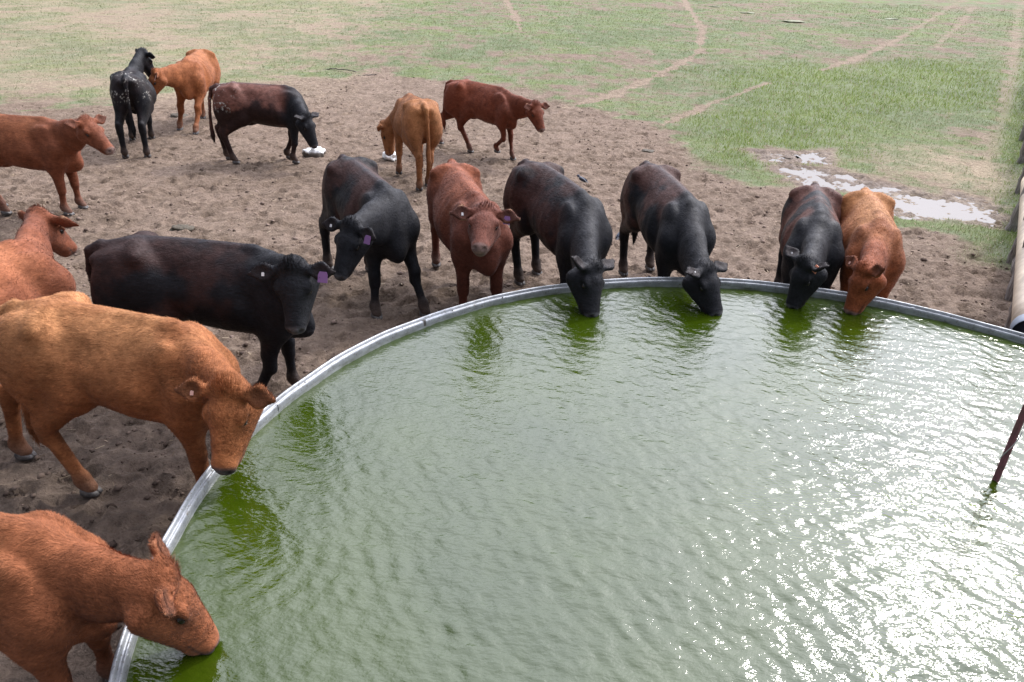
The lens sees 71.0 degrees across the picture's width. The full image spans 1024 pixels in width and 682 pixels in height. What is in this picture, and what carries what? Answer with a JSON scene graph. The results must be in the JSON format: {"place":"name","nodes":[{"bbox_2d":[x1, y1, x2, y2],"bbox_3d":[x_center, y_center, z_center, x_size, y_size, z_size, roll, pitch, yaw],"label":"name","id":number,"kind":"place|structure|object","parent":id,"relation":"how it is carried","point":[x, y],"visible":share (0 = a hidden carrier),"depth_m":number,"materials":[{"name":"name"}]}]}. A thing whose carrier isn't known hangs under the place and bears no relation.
{"place":"outdoors","nodes":[
{"label":"outdoors","id":0,"kind":"place"},
{"bbox_2d":[0,0,1023,681],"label":"ground","id":1,"kind":"structure","parent":0,"point":[130,518],"depth_m":13.08,"materials":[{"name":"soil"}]},
{"bbox_2d":[0,203,78,304],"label":"cow","id":2,"kind":"object","parent":1,"relation":"on","point":[31,267],"visible":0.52,"depth_m":4.49},
{"bbox_2d":[0,113,114,215],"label":"cow","id":3,"kind":"object","parent":1,"relation":"on","point":[53,148],"visible":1,"depth_m":7.80},
{"bbox_2d":[0,509,219,681],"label":"cow","id":4,"kind":"object","parent":1,"relation":"on","point":[66,585],"visible":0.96,"depth_m":2.36},
{"bbox_2d":[109,47,156,157],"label":"cow","id":5,"kind":"object","parent":1,"relation":"on","point":[132,89],"visible":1,"depth_m":10.48},
{"bbox_2d":[0,291,276,497],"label":"cow","id":6,"kind":"object","parent":1,"relation":"on","point":[66,357],"visible":0.96,"depth_m":3.53},
{"bbox_2d":[170,113,187,117],"bbox_3d":[-6.397,-4.334,13.781,0.356,0.075,0.275,2,27,0],"label":"dung pat","id":7,"kind":"object","parent":1,"relation":"on","point":[174,115],"visible":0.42,"depth_m":13.74,"materials":[{"name":"brown"}]},
{"bbox_2d":[169,224,194,230],"bbox_3d":[-3.648,-1.254,7.927,0.290,0.056,0.225,2,27,0],"label":"dung pat","id":8,"kind":"object","parent":1,"relation":"on","point":[178,227],"visible":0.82,"depth_m":7.87,"materials":[{"name":"brown"}]},
{"bbox_2d":[148,49,220,134],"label":"cow","id":9,"kind":"object","parent":1,"relation":"on","point":[195,74],"visible":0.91,"depth_m":12.26},
{"bbox_2d":[83,230,335,392],"bbox_3d":[-1.792,-0.143,4.586,1.754,1.203,0.697,9,28,13],"label":"cow","id":10,"kind":"object","parent":1,"relation":"on","point":[266,297],"visible":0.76,"depth_m":4.38},
{"bbox_2d":[208,81,318,163],"bbox_3d":[-3.529,-3.190,10.517,1.691,1.132,0.856,9,28,13],"label":"cow","id":11,"kind":"object","parent":1,"relation":"on","point":[237,105],"visible":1,"depth_m":10.27},
{"bbox_2d":[302,146,325,157],"bbox_3d":[-3.090,-2.964,11.208,0.359,0.156,0.255,6,27,7],"label":"salt lick","id":12,"kind":"object","parent":1,"relation":"on","point":[318,152],"visible":0.92,"depth_m":11.12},
{"bbox_2d":[327,68,355,71],"bbox_3d":[-4.545,-7.179,19.009,1.109,0.081,0.084,14,30,23],"label":"stick","id":13,"kind":"object","parent":1,"relation":"on","point":[341,69],"visible":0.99,"depth_m":19.01,"materials":[{"name":"brown"}]},
{"bbox_2d":[319,154,430,319],"bbox_3d":[-1.193,-0.870,6.122,0.835,1.137,1.909,-6,28,-15],"label":"cow","id":14,"kind":"object","parent":1,"relation":"on","point":[369,213],"visible":0.98,"depth_m":5.78},
{"bbox_2d":[382,152,396,161],"bbox_3d":[-1.881,-2.871,11.085,0.251,0.153,0.325,-2,27,-7],"label":"salt lick","id":15,"kind":"object","parent":1,"relation":"on","point":[392,158],"visible":0.63,"depth_m":10.99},
{"bbox_2d":[377,93,442,190],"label":"cow","id":16,"kind":"object","parent":1,"relation":"on","point":[412,123],"visible":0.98,"depth_m":9.31},
{"bbox_2d":[426,158,520,304],"bbox_3d":[-0.354,-0.827,6.026,0.570,1.197,2.293,-4,28,-12],"label":"cow","id":17,"kind":"object","parent":1,"relation":"on","point":[469,221],"visible":0.93,"depth_m":5.69},
{"bbox_2d":[439,79,549,159],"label":"cow","id":18,"kind":"object","parent":1,"relation":"on","point":[502,109],"visible":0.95,"depth_m":11.17},
{"bbox_2d":[0,76,1011,628],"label":"soil clods","id":19,"kind":"object","parent":1,"relation":"on","point":[116,488],"visible":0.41,"depth_m":7.17,"materials":[{"name":"brown soil"}]},
{"bbox_2d":[0,0,1023,268],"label":"grass","id":20,"kind":"structure","parent":1,"relation":"on","point":[874,96],"depth_m":19.61,"materials":[{"name":"green plant"}]},
{"bbox_2d":[503,159,614,316],"bbox_3d":[0.441,-0.750,5.971,0.648,1.160,2.153,-5,28,-14],"label":"cow","id":21,"kind":"object","parent":1,"relation":"on","point":[559,213],"visible":0.95,"depth_m":5.69},
{"bbox_2d":[108,277,1023,681],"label":"water tank","id":22,"kind":"object","parent":1,"relation":"on","point":[172,537],"visible":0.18,"depth_m":4.88,"materials":[{"name":"metal"}]},
{"bbox_2d":[992,404,1023,482],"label":"steel post","id":23,"kind":"object","parent":22,"relation":"in","point":[1008,449],"visible":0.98,"depth_m":3.42,"materials":[{"name":"brown metal"}]},
{"bbox_2d":[576,174,588,182],"bbox_3d":[1.032,-2.329,10.343,0.248,0.114,0.066,17,30,26],"label":"bird","id":24,"kind":"object","parent":1,"relation":"on","point":[580,178],"visible":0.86,"depth_m":10.34},
{"bbox_2d":[642,149,654,152],"bbox_3d":[2.302,-3.244,12.237,0.261,0.045,0.200,11,28,16],"label":"dung pat","id":25,"kind":"object","parent":1,"relation":"on","point":[648,150],"visible":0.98,"depth_m":12.19,"materials":[{"name":"brown"}]},
{"bbox_2d":[618,160,727,315],"bbox_3d":[1.364,-0.772,6.094,0.570,1.142,2.245,-1,27,-6],"label":"cow","id":26,"kind":"object","parent":1,"relation":"on","point":[665,212],"visible":0.91,"depth_m":5.72},
{"bbox_2d":[755,153,799,166],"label":"puddle","id":27,"kind":"object","parent":1,"relation":"on","point":[777,160],"visible":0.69,"depth_m":12.14,"materials":[{"name":"white liquid"}]},
{"bbox_2d":[781,20,804,22],"bbox_3d":[12.650,-14.341,32.199,0.920,0.098,0.855,-10,30,-23],"label":"stick","id":28,"kind":"object","parent":1,"relation":"on","point":[793,21],"visible":0.94,"depth_m":31.98,"materials":[{"name":"beige wood"}]},
{"bbox_2d":[774,182,844,308],"bbox_3d":[2.437,-0.610,5.930,0.511,1.069,1.893,10,28,15],"label":"cow","id":29,"kind":"object","parent":1,"relation":"on","point":[811,255],"visible":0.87,"depth_m":5.58},
{"bbox_2d":[788,152,831,163],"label":"puddle","id":30,"kind":"object","parent":1,"relation":"on","point":[804,157],"visible":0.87,"depth_m":12.26,"materials":[{"name":"white liquid"}]},
{"bbox_2d":[830,187,905,314],"bbox_3d":[2.889,-0.570,5.899,0.538,1.053,1.880,9,28,13],"label":"cow","id":31,"kind":"object","parent":1,"relation":"on","point":[873,266],"visible":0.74,"depth_m":5.50},
{"bbox_2d":[779,166,1008,228],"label":"puddle","id":32,"kind":"object","parent":1,"relation":"on","point":[928,207],"visible":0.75,"depth_m":9.86,"materials":[{"name":"white liquid"}]},
{"bbox_2d":[1004,124,1023,328],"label":"log fence","id":33,"kind":"object","parent":1,"relation":"on","point":[1012,224],"visible":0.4,"depth_m":8.70,"materials":[{"name":"wood"}]},
{"bbox_2d":[1009,177,1023,332],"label":"water pipe","id":34,"kind":"object","parent":1,"relation":"on","point":[1017,316],"visible":0.66,"depth_m":6.13,"materials":[{"name":"grey plastic"}]},
{"bbox_2d":[125,287,1023,681],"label":"water","id":35,"kind":"structure","parent":0,"point":[653,485],"depth_m":3.24,"materials":[{"name":"green liquid"}]}
]}

